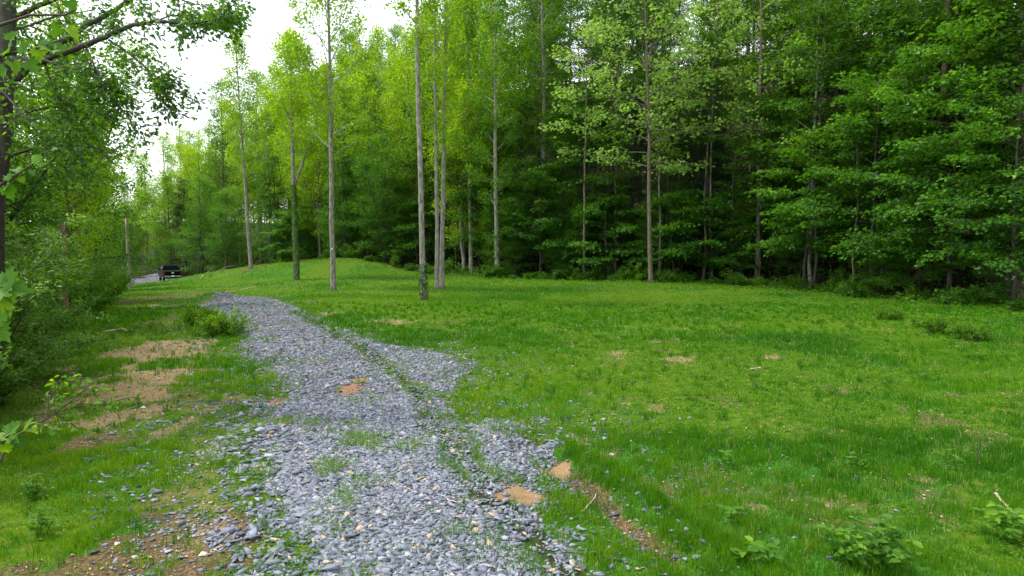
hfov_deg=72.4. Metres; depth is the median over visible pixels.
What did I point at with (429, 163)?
woodland tree
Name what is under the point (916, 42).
woodland tree
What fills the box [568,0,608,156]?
woodland tree
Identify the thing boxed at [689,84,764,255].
cedar tree
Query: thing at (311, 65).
woodland tree
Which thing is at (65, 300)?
bare trunk
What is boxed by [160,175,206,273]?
broadleaf tree
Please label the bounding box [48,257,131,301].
shrub
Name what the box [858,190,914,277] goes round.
understory tree
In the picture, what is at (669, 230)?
maple tree
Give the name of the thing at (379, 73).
woodland tree
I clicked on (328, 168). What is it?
woodland tree
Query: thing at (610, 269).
bush
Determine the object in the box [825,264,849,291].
bush
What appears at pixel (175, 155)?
woodland tree
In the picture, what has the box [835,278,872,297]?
bush
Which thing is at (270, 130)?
woodland tree
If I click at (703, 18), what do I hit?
broadleaf tree
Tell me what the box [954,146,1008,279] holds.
understory tree
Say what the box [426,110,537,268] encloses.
broadleaf tree
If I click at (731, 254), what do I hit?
maple tree
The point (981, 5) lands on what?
maple tree
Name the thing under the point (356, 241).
understory tree
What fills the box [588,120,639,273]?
young tree
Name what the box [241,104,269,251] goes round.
woodland tree
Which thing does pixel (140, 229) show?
broadleaf tree
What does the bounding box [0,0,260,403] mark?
oak tree
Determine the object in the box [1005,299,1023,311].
bush
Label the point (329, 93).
poplar tree
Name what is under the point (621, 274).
bush
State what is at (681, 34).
woodland tree
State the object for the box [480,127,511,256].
young tree
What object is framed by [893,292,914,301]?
bush
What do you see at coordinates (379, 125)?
woodland tree
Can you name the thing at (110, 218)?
broadleaf tree
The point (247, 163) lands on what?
woodland tree
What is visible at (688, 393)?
herb
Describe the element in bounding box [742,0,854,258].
broadleaf tree
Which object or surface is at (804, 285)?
bush
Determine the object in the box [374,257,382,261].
bush
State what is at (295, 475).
gravel
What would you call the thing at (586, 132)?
sycamore tree
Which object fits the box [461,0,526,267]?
poplar tree
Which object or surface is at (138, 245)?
broadleaf tree
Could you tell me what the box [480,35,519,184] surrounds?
woodland tree
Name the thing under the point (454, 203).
young tree
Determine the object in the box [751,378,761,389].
herb
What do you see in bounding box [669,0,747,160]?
woodland tree
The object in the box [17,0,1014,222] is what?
sky
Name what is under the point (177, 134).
woodland tree
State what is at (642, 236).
understory tree
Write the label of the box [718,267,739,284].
bush
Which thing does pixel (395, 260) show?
bush
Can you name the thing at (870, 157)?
woodland tree
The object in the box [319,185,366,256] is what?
understory tree
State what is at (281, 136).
woodland tree
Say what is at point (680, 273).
bush
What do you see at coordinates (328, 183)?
woodland tree
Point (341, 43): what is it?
woodland tree
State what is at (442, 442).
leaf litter
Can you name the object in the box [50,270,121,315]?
shrub
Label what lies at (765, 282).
bush
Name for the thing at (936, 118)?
young tree
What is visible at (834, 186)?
maple tree
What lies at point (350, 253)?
bush
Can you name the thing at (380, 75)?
broadleaf tree
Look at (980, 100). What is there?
young tree
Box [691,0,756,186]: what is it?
woodland tree
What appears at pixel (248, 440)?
rock
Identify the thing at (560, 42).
woodland tree
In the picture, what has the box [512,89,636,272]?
maple tree
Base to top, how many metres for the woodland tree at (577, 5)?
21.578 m
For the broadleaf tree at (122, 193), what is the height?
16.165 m
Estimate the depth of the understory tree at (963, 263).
36.27 m
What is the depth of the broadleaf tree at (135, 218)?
76.78 m
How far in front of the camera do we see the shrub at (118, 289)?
36.48 m
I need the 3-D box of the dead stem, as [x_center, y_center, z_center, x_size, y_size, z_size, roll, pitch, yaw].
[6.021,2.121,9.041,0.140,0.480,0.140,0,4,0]
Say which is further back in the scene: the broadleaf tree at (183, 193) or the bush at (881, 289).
the broadleaf tree at (183, 193)
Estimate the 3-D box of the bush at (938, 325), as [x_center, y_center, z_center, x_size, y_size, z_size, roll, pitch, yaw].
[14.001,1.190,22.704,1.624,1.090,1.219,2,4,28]
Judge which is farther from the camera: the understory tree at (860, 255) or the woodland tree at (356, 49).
the woodland tree at (356, 49)
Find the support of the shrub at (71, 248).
on the ground at (560, 469)
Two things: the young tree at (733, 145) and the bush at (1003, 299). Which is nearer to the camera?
the bush at (1003, 299)
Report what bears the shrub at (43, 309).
on the ground at (560, 469)
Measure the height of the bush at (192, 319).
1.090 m
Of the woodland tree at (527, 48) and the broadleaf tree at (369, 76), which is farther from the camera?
the woodland tree at (527, 48)
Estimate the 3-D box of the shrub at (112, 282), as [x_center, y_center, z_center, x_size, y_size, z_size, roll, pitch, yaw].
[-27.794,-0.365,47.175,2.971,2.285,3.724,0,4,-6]
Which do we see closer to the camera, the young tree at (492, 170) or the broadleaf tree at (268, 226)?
the young tree at (492, 170)
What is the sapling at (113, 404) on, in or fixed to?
on the ground at (560, 469)
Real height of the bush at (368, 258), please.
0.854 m
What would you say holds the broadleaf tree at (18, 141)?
on the ground at (560, 469)
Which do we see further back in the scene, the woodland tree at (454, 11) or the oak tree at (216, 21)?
the woodland tree at (454, 11)
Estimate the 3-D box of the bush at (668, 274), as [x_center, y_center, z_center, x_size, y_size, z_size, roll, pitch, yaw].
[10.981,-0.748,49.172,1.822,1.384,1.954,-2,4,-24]
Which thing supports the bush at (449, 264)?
on the ground at (560, 469)
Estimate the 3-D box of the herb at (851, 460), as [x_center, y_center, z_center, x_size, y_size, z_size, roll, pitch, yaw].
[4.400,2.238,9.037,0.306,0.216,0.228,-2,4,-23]
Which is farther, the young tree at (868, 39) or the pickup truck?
the pickup truck
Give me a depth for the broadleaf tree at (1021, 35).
32.84 m
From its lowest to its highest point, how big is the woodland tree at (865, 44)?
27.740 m
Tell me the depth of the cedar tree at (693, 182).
50.69 m
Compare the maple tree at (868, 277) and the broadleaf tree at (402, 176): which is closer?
the maple tree at (868, 277)
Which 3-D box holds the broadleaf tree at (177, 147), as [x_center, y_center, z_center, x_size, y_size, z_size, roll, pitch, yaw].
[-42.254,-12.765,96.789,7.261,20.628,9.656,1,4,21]
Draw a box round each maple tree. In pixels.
[485,155,587,272]
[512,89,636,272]
[554,193,647,279]
[622,190,719,271]
[697,212,766,280]
[730,0,958,265]
[730,105,844,269]
[740,126,882,287]
[775,0,853,285]
[784,57,966,292]
[791,0,1013,271]
[830,8,1023,287]
[850,239,921,295]
[871,0,1023,273]
[914,92,1023,301]
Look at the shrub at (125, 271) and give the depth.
62.70 m
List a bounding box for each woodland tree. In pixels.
[162,122,185,230]
[165,126,203,240]
[166,138,184,185]
[167,143,213,260]
[173,148,214,258]
[179,139,226,219]
[183,154,260,262]
[184,76,251,267]
[194,126,208,250]
[198,99,231,178]
[201,144,234,239]
[212,109,245,245]
[212,120,261,234]
[221,69,279,262]
[224,111,265,242]
[224,138,256,234]
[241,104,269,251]
[247,108,288,238]
[251,61,289,251]
[254,97,311,246]
[262,77,311,191]
[283,108,376,230]
[284,43,327,225]
[297,71,326,228]
[299,136,358,237]
[318,43,386,188]
[318,50,374,149]
[320,24,362,123]
[322,72,376,201]
[332,17,385,149]
[335,31,374,130]
[350,68,414,225]
[353,52,398,143]
[356,94,399,206]
[359,27,396,136]
[381,26,408,105]
[381,54,416,175]
[383,24,427,187]
[384,21,411,95]
[388,35,450,185]
[388,47,421,101]
[393,31,447,243]
[398,81,439,195]
[409,1,443,117]
[428,30,456,224]
[430,40,518,207]
[439,0,490,187]
[441,0,490,91]
[463,6,519,177]
[473,2,520,98]
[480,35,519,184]
[481,45,549,206]
[482,0,506,81]
[486,0,575,214]
[491,0,522,69]
[501,0,522,89]
[504,0,571,175]
[511,0,539,158]
[520,17,571,154]
[521,0,573,96]
[523,3,577,210]
[528,1,577,156]
[556,0,583,116]
[556,0,588,152]
[557,0,601,196]
[561,0,628,194]
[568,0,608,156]
[569,0,658,239]
[574,0,626,171]
[581,0,641,152]
[589,17,638,191]
[602,4,642,123]
[614,0,688,198]
[616,0,675,160]
[616,0,698,229]
[632,6,670,119]
[637,0,702,190]
[642,0,690,131]
[655,0,691,105]
[664,0,696,77]
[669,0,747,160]
[690,0,712,77]
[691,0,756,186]
[696,0,749,105]
[729,0,778,123]
[729,0,801,207]
[729,1,768,111]
[733,0,807,233]
[735,0,810,200]
[739,4,786,166]
[761,2,824,105]
[785,0,864,233]
[806,0,875,109]
[807,4,872,170]
[818,87,930,264]
[829,1,932,225]
[876,0,938,174]
[899,1,1012,201]
[904,35,955,93]
[959,3,1018,227]
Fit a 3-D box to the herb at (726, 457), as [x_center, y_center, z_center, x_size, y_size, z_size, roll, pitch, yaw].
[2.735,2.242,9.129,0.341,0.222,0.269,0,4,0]
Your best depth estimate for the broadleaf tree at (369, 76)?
72.79 m
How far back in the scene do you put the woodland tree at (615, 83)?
71.46 m
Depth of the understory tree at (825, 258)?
45.43 m
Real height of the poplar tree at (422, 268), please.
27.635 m
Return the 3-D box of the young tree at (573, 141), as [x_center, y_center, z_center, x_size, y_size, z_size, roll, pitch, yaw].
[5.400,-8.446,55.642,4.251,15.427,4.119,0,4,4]
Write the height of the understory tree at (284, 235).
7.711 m
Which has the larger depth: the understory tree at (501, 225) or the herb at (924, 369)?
the understory tree at (501, 225)
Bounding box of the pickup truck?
[158,265,181,280]
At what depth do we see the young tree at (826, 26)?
42.83 m
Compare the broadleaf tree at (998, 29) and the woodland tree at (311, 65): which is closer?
the broadleaf tree at (998, 29)
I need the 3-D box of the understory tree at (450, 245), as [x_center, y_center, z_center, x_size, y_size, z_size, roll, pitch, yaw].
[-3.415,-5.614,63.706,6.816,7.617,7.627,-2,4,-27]
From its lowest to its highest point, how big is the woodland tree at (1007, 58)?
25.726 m
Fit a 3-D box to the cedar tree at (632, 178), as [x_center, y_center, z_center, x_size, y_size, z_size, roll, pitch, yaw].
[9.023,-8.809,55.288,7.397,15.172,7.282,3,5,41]
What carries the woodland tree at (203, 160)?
on the ground at (560, 469)
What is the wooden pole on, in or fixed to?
on the ground at (560, 469)
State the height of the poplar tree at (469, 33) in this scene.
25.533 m
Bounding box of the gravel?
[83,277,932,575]
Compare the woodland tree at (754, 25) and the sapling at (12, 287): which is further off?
the woodland tree at (754, 25)
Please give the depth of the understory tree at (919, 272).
37.04 m
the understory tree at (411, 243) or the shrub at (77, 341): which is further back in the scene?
the understory tree at (411, 243)
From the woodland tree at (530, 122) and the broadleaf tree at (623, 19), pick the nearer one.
the broadleaf tree at (623, 19)
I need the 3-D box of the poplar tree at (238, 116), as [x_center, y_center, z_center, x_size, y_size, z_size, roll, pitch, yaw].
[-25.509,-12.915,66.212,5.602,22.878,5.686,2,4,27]
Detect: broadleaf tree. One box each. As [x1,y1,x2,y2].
[5,0,134,299]
[5,1,106,268]
[5,23,155,284]
[5,85,55,218]
[6,111,40,268]
[15,0,167,274]
[35,114,119,269]
[47,129,146,262]
[68,111,145,271]
[80,171,157,273]
[105,173,137,240]
[111,218,147,265]
[113,232,137,269]
[120,150,179,265]
[123,129,186,261]
[130,183,149,263]
[132,222,155,260]
[141,171,192,264]
[141,222,177,270]
[157,183,188,260]
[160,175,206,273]
[167,171,234,275]
[172,122,239,265]
[197,186,254,270]
[210,97,255,259]
[210,152,276,264]
[238,156,315,262]
[240,80,289,263]
[264,89,342,240]
[270,97,344,256]
[308,143,375,257]
[321,66,414,255]
[341,29,441,253]
[345,129,418,262]
[346,18,412,249]
[373,73,465,263]
[422,55,505,266]
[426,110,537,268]
[439,0,510,257]
[479,32,579,256]
[497,0,585,263]
[538,184,594,269]
[574,0,667,268]
[669,0,765,248]
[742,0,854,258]
[799,0,897,239]
[844,0,1018,281]
[928,0,1023,298]
[928,10,1012,235]
[946,1,1023,280]
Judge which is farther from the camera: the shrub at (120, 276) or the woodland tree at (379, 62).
the woodland tree at (379, 62)
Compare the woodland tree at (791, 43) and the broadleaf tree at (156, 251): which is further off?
the broadleaf tree at (156, 251)
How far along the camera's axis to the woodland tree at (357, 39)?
93.97 m
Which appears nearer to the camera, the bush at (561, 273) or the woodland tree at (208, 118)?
the bush at (561, 273)
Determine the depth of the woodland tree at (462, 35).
84.00 m
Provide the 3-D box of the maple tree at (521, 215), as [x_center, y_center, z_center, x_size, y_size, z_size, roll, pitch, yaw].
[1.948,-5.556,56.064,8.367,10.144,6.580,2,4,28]
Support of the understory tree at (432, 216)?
on the ground at (560, 469)
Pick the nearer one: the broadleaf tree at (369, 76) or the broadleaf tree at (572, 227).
the broadleaf tree at (572, 227)
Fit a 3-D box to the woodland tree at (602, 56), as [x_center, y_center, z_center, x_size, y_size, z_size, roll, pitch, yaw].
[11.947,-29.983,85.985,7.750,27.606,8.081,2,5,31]
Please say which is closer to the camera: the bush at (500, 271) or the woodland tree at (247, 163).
the bush at (500, 271)
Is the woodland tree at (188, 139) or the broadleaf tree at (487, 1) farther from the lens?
the woodland tree at (188, 139)
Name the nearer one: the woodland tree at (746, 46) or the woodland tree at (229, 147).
the woodland tree at (746, 46)
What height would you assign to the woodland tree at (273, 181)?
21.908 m
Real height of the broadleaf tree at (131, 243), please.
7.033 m
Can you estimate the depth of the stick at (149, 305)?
35.65 m
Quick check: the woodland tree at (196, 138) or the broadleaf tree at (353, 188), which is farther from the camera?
the woodland tree at (196, 138)
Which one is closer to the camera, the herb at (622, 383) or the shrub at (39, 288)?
the shrub at (39, 288)
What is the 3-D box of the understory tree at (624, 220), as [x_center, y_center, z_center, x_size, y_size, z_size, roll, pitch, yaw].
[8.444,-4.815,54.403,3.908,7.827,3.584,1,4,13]
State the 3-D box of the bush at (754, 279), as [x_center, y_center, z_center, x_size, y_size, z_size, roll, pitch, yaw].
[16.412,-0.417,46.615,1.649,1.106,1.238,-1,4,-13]
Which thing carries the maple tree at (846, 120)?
on the ground at (560, 469)
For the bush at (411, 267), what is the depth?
61.66 m
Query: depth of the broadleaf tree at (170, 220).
106.07 m
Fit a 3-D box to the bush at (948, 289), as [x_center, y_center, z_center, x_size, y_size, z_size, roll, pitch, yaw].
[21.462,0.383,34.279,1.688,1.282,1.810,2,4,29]
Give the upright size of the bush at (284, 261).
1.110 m
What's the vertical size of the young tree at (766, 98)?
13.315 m
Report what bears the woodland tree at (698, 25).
on the ground at (560, 469)
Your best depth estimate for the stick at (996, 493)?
8.04 m
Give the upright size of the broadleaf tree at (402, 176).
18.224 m
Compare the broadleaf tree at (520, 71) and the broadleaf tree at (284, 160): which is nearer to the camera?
the broadleaf tree at (520, 71)
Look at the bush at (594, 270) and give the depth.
52.32 m
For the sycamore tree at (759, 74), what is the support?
on the ground at (560, 469)
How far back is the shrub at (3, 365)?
9.74 m
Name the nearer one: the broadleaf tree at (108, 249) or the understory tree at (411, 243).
the broadleaf tree at (108, 249)
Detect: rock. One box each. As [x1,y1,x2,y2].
[245,437,251,442]
[249,450,260,454]
[255,427,263,432]
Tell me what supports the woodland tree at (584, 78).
on the ground at (560, 469)
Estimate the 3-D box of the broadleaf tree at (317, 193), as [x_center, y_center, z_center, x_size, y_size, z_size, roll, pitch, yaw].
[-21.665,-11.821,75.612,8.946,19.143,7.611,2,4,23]
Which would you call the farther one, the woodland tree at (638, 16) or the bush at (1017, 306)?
the woodland tree at (638, 16)
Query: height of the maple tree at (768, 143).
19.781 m
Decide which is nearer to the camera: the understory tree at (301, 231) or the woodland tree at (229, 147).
the understory tree at (301, 231)
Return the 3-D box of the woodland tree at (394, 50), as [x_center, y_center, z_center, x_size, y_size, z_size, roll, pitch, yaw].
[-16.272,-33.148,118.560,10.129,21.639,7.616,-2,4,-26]
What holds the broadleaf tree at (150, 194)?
on the ground at (560, 469)
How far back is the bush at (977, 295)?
32.23 m
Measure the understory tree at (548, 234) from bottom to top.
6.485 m
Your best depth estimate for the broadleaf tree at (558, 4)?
58.00 m
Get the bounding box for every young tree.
[258,154,290,262]
[319,84,362,257]
[359,152,382,255]
[388,104,416,238]
[401,125,440,198]
[438,110,473,267]
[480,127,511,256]
[492,89,537,263]
[529,101,570,264]
[556,82,601,265]
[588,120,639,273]
[618,70,661,246]
[642,120,689,269]
[671,24,742,281]
[713,131,753,275]
[732,92,787,277]
[762,71,813,260]
[774,0,856,288]
[827,103,885,275]
[830,0,914,275]
[881,89,936,276]
[927,60,967,233]
[942,37,1012,273]
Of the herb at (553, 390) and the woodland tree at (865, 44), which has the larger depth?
the woodland tree at (865, 44)
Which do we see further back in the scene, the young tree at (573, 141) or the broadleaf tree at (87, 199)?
the young tree at (573, 141)
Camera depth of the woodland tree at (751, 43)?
72.63 m
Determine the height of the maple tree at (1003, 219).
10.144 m
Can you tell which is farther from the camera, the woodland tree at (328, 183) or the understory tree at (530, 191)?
the woodland tree at (328, 183)
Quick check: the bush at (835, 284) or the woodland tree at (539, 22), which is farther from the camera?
the woodland tree at (539, 22)
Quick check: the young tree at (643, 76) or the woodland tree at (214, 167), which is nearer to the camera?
the young tree at (643, 76)
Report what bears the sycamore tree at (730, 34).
on the ground at (560, 469)
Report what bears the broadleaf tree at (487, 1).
on the ground at (560, 469)
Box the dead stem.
[972,433,985,467]
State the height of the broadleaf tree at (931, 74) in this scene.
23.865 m
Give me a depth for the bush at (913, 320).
24.48 m
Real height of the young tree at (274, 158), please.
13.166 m
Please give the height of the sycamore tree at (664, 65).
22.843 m
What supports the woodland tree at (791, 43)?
on the ground at (560, 469)
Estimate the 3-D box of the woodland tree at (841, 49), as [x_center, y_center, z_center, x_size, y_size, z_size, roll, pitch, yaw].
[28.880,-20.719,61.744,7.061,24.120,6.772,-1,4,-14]
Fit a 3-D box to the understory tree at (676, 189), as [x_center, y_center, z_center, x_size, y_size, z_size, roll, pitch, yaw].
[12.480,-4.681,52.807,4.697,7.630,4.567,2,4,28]
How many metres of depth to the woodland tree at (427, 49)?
98.42 m
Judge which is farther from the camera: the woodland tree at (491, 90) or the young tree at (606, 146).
the woodland tree at (491, 90)
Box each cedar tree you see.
[592,79,664,267]
[635,74,723,270]
[636,36,744,240]
[662,106,744,276]
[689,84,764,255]
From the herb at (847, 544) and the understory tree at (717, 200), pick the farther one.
the understory tree at (717, 200)
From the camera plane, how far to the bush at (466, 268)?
59.34 m
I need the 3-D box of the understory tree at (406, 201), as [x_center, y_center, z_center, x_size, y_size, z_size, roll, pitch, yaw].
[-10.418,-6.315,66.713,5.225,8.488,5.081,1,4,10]
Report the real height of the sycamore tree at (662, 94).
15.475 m
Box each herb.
[14,506,70,536]
[19,472,55,500]
[542,382,554,394]
[584,367,594,378]
[619,376,631,389]
[681,386,696,399]
[709,449,735,467]
[716,504,743,526]
[730,536,784,568]
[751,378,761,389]
[795,355,804,364]
[816,507,923,575]
[822,379,843,395]
[826,516,868,566]
[839,451,866,468]
[879,372,898,387]
[915,366,932,378]
[937,448,967,470]
[971,349,986,356]
[971,501,1023,545]
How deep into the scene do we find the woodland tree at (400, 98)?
89.96 m
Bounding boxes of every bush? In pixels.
[178,303,221,325]
[194,304,254,336]
[272,257,288,262]
[279,255,293,261]
[335,243,366,257]
[363,255,374,260]
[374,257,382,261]
[389,253,400,266]
[403,265,417,270]
[416,262,434,273]
[439,257,454,274]
[456,263,469,272]
[480,258,514,277]
[482,268,498,278]
[508,274,518,278]
[523,272,536,279]
[537,273,550,279]
[551,267,573,279]
[567,262,608,279]
[598,259,614,278]
[606,274,618,280]
[614,267,628,280]
[620,262,653,280]
[654,269,680,282]
[663,268,687,280]
[706,277,718,283]
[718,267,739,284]
[727,274,751,285]
[748,275,765,285]
[751,278,768,286]
[769,278,781,287]
[774,274,796,286]
[791,274,811,289]
[814,284,829,291]
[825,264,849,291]
[827,275,853,293]
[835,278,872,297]
[870,283,885,293]
[872,304,904,319]
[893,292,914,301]
[902,281,918,299]
[905,311,941,327]
[911,287,929,299]
[915,309,971,334]
[931,283,969,297]
[933,297,949,304]
[938,288,971,304]
[946,316,1001,340]
[951,282,1000,304]
[993,295,1011,304]
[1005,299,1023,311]
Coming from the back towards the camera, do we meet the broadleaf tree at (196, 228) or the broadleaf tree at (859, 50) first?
the broadleaf tree at (196, 228)
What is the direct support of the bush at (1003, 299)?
on the ground at (560, 469)
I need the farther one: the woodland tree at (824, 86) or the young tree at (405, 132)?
the young tree at (405, 132)
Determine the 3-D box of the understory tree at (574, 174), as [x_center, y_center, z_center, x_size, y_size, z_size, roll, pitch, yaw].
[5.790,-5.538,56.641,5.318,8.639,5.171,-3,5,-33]
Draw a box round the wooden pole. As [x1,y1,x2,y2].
[125,218,131,288]
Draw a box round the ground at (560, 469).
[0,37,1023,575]
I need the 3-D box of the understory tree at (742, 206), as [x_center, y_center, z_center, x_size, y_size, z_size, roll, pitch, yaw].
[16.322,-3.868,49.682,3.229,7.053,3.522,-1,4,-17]
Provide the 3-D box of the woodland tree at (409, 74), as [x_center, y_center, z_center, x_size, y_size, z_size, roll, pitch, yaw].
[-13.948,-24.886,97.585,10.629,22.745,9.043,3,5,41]
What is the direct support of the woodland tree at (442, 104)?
on the ground at (560, 469)
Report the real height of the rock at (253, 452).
0.072 m
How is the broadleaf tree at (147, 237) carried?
on the ground at (560, 469)
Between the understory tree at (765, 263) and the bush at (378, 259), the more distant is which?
the bush at (378, 259)
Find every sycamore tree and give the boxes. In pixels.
[538,18,626,279]
[577,0,732,282]
[636,70,681,280]
[660,0,760,277]
[699,0,817,278]
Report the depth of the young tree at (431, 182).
65.84 m
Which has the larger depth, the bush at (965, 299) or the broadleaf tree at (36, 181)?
the bush at (965, 299)
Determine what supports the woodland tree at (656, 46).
on the ground at (560, 469)
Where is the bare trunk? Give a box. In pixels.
[60,223,68,327]
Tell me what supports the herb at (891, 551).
on the ground at (560, 469)
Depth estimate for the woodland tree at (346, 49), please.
100.82 m
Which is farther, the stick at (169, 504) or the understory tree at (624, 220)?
the understory tree at (624, 220)
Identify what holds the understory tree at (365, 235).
on the ground at (560, 469)
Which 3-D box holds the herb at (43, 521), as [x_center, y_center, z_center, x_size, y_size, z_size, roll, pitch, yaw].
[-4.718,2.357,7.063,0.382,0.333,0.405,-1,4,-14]
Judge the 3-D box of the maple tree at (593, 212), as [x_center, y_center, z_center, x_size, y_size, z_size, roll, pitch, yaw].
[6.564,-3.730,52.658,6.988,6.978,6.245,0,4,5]
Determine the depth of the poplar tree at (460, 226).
60.65 m
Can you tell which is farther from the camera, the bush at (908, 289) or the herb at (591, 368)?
the bush at (908, 289)
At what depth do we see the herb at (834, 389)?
13.53 m
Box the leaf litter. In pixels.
[0,320,1022,575]
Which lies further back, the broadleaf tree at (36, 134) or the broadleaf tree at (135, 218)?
the broadleaf tree at (135, 218)
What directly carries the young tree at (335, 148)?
on the ground at (560, 469)
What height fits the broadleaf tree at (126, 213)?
15.629 m
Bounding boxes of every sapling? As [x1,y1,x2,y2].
[0,0,85,452]
[0,369,140,464]
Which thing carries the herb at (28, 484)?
on the ground at (560, 469)
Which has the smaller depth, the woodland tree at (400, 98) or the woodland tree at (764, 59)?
the woodland tree at (764, 59)
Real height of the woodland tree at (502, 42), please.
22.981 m
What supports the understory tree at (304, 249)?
on the ground at (560, 469)
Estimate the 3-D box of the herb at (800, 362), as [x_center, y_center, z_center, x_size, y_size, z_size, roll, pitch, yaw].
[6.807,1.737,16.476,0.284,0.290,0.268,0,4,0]
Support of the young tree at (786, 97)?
on the ground at (560, 469)
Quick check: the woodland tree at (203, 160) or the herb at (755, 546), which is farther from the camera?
the woodland tree at (203, 160)
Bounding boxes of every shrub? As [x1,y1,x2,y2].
[0,219,86,358]
[0,270,72,367]
[0,341,76,407]
[0,354,18,369]
[5,203,99,359]
[5,224,92,307]
[5,225,43,271]
[5,254,109,384]
[10,286,102,355]
[14,245,116,336]
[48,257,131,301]
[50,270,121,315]
[72,270,136,303]
[86,266,119,286]
[98,264,135,279]
[107,267,118,293]
[108,270,138,290]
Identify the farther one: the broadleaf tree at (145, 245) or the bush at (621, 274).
the broadleaf tree at (145, 245)
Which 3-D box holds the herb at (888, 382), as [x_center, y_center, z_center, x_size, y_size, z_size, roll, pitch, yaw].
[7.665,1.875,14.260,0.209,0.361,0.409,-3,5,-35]
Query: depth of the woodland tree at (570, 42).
91.59 m
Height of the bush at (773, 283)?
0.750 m
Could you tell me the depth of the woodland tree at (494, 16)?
103.24 m
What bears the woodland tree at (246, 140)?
on the ground at (560, 469)
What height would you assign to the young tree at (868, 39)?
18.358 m
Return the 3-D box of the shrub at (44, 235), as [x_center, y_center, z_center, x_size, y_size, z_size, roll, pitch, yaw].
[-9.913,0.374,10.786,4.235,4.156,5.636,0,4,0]
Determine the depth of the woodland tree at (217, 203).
102.03 m
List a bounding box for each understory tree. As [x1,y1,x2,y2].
[258,208,325,261]
[263,205,304,261]
[299,191,325,258]
[303,216,335,257]
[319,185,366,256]
[327,210,378,250]
[351,188,383,255]
[365,207,404,260]
[377,180,418,263]
[378,199,449,263]
[413,181,445,261]
[431,206,460,259]
[439,186,504,263]
[439,190,473,261]
[469,198,507,267]
[488,209,520,269]
[491,192,539,274]
[499,186,567,266]
[531,194,562,269]
[544,212,588,270]
[552,200,630,270]
[555,169,624,267]
[596,176,642,267]
[629,195,673,272]
[653,175,699,271]
[659,189,761,277]
[715,185,771,274]
[749,193,788,275]
[771,174,836,278]
[784,198,866,277]
[834,184,879,282]
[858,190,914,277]
[866,133,967,294]
[868,166,1012,270]
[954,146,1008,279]
[966,178,1023,297]
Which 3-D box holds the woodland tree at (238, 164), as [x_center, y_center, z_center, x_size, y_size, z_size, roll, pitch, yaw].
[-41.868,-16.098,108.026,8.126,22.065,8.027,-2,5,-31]
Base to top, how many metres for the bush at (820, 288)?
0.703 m
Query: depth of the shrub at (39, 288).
9.55 m
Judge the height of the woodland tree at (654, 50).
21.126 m
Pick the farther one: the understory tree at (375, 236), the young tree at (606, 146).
the understory tree at (375, 236)
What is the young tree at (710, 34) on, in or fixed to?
on the ground at (560, 469)
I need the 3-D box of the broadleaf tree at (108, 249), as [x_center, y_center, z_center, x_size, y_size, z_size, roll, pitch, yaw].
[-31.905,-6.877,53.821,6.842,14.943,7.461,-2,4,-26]
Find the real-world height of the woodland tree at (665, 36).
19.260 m
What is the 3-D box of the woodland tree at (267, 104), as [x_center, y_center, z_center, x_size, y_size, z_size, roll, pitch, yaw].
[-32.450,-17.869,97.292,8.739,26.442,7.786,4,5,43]
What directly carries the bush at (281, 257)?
on the ground at (560, 469)
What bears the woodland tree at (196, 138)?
on the ground at (560, 469)
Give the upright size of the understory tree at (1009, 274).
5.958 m
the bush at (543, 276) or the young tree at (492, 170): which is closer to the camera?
the bush at (543, 276)
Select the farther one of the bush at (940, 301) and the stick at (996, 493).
the bush at (940, 301)
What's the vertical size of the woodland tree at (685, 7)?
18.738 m
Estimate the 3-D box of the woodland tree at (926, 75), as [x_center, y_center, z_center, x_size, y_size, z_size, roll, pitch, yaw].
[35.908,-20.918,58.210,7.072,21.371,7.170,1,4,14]
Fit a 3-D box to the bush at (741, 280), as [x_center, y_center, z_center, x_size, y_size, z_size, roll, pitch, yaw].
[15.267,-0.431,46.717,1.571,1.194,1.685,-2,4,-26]
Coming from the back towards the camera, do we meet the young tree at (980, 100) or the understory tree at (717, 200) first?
the understory tree at (717, 200)
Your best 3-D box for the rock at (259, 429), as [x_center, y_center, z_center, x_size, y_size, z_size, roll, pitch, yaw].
[-3.689,2.075,10.226,0.097,0.092,0.148,-4,5,-43]
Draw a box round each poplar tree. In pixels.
[210,30,274,268]
[253,25,346,279]
[262,0,386,289]
[382,0,449,299]
[403,0,468,289]
[415,0,470,288]
[433,49,482,269]
[443,0,491,273]
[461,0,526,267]
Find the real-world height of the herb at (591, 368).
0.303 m
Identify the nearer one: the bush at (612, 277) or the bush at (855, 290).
the bush at (855, 290)
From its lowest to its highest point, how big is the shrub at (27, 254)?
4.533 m
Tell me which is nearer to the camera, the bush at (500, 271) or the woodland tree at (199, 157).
the bush at (500, 271)
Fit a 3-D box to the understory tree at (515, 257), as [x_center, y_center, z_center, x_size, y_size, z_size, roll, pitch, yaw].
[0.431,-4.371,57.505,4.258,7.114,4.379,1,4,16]
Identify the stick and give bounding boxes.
[105,328,127,331]
[126,304,160,306]
[149,499,191,509]
[993,492,1011,511]
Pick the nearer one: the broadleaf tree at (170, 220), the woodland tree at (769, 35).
the woodland tree at (769, 35)
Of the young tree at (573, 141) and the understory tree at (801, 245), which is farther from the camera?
the young tree at (573, 141)
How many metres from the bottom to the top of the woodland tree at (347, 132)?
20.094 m
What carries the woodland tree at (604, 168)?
on the ground at (560, 469)
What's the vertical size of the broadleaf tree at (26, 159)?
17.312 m
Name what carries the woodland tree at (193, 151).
on the ground at (560, 469)
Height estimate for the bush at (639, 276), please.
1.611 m
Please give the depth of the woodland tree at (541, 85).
72.58 m
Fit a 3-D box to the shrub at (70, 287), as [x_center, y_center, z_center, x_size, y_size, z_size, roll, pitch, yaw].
[-14.432,0.219,20.870,4.060,3.098,4.500,-3,5,-40]

